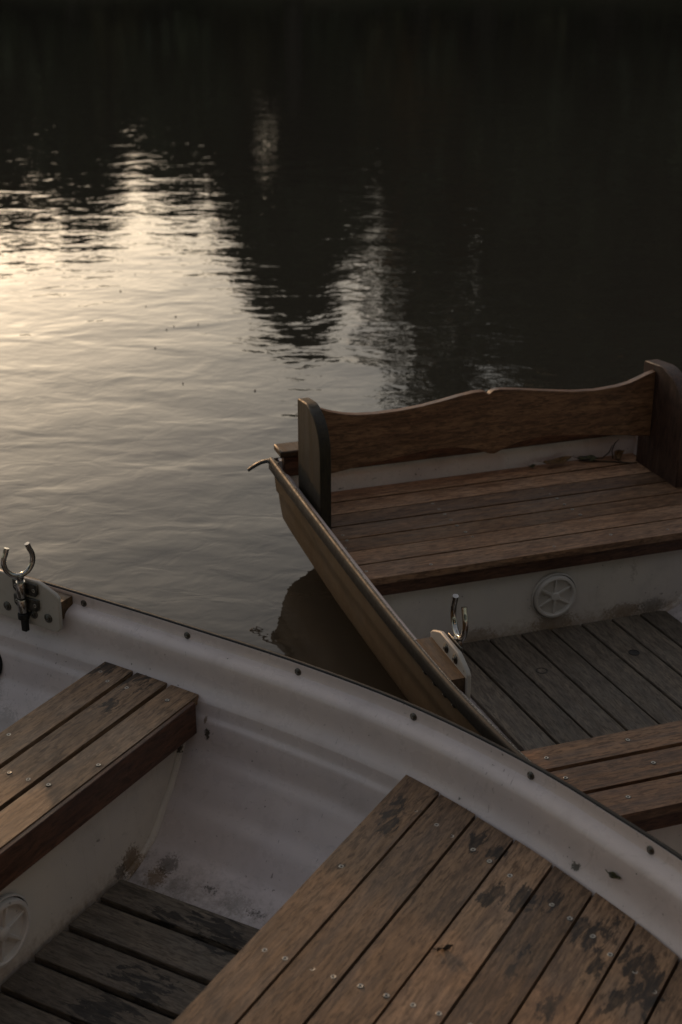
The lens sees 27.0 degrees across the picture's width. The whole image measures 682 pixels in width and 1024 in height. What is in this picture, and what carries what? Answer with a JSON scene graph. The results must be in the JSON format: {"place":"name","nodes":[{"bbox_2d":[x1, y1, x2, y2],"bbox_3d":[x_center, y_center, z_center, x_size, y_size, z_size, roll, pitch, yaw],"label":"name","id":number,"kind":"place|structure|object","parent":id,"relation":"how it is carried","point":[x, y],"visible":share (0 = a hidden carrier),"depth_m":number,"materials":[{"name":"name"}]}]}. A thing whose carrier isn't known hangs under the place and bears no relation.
{"place":"outdoors","nodes":[
{"label":"outdoors","id":0,"kind":"place"},
{"bbox_2d":[0,0,681,701],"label":"water","id":1,"kind":"structure","parent":0,"point":[354,206],"depth_m":8.85,"materials":[{"name":"grey liquid"}]},
{"bbox_2d":[0,542,681,1023],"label":"rowing boat","id":2,"kind":"object","parent":1,"relation":"on","point":[200,826],"visible":1,"depth_m":2.99,"materials":[{"name":"beige paint"}]},
{"bbox_2d":[605,869,620,878],"bbox_3d":[0.508,0.678,2.657,0.036,0.011,0.011,18,4,34],"label":"dried leaf","id":3,"kind":"object","parent":2,"relation":"on","point":[613,875],"visible":1,"depth_m":2.66,"materials":[{"name":"plant"}]},
{"bbox_2d":[248,359,681,854],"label":"rowing boat","id":4,"kind":"object","parent":1,"relation":"on","point":[477,573],"visible":0.91,"depth_m":4.33,"materials":[{"name":"beige paint"}]},
{"bbox_2d":[536,455,573,463],"bbox_3d":[0.727,-0.177,4.855,0.143,0.028,0.026,-9,25,-20],"label":"dried leaf","id":5,"kind":"object","parent":4,"relation":"on","point":[561,459],"visible":1,"depth_m":4.87,"materials":[{"name":"brown plant"}]},
{"bbox_2d":[575,455,597,460],"bbox_3d":[0.844,-0.184,4.910,0.087,0.016,0.029,0,40,13],"label":"dried leaf","id":6,"kind":"object","parent":4,"relation":"on","point":[591,457],"visible":1,"depth_m":4.91,"materials":[{"name":"plant"}]},
{"bbox_2d":[578,445,612,460],"bbox_3d":[0.878,-0.202,4.902,0.117,0.056,0.012,-2,24,-5],"label":"twig","id":7,"kind":"object","parent":4,"relation":"on","point":[598,458],"visible":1,"depth_m":4.91,"materials":[{"name":"brown wood"}]},
{"bbox_2d":[593,460,636,463],"bbox_3d":[0.941,-0.174,4.899,0.153,0.006,0.010,4,24,10],"label":"twig","id":8,"kind":"object","parent":4,"relation":"on","point":[613,461],"visible":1,"depth_m":4.90,"materials":[{"name":"brown wood"}]},
{"bbox_2d":[614,450,623,459],"bbox_3d":[0.954,-0.194,4.910,0.028,0.029,0.094,10,25,22],"label":"dried leaf","id":9,"kind":"object","parent":4,"relation":"on","point":[618,454],"visible":1,"depth_m":4.93,"materials":[{"name":"brown plant"}]},
{"bbox_2d":[432,944,452,950],"bbox_3d":[0.182,0.778,2.538,0.038,0.010,0.009,-10,31,-12],"label":"dried leaf","id":10,"kind":"object","parent":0,"point":[447,947],"visible":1,"depth_m":2.54,"materials":[{"name":"brown plant"}]}
]}

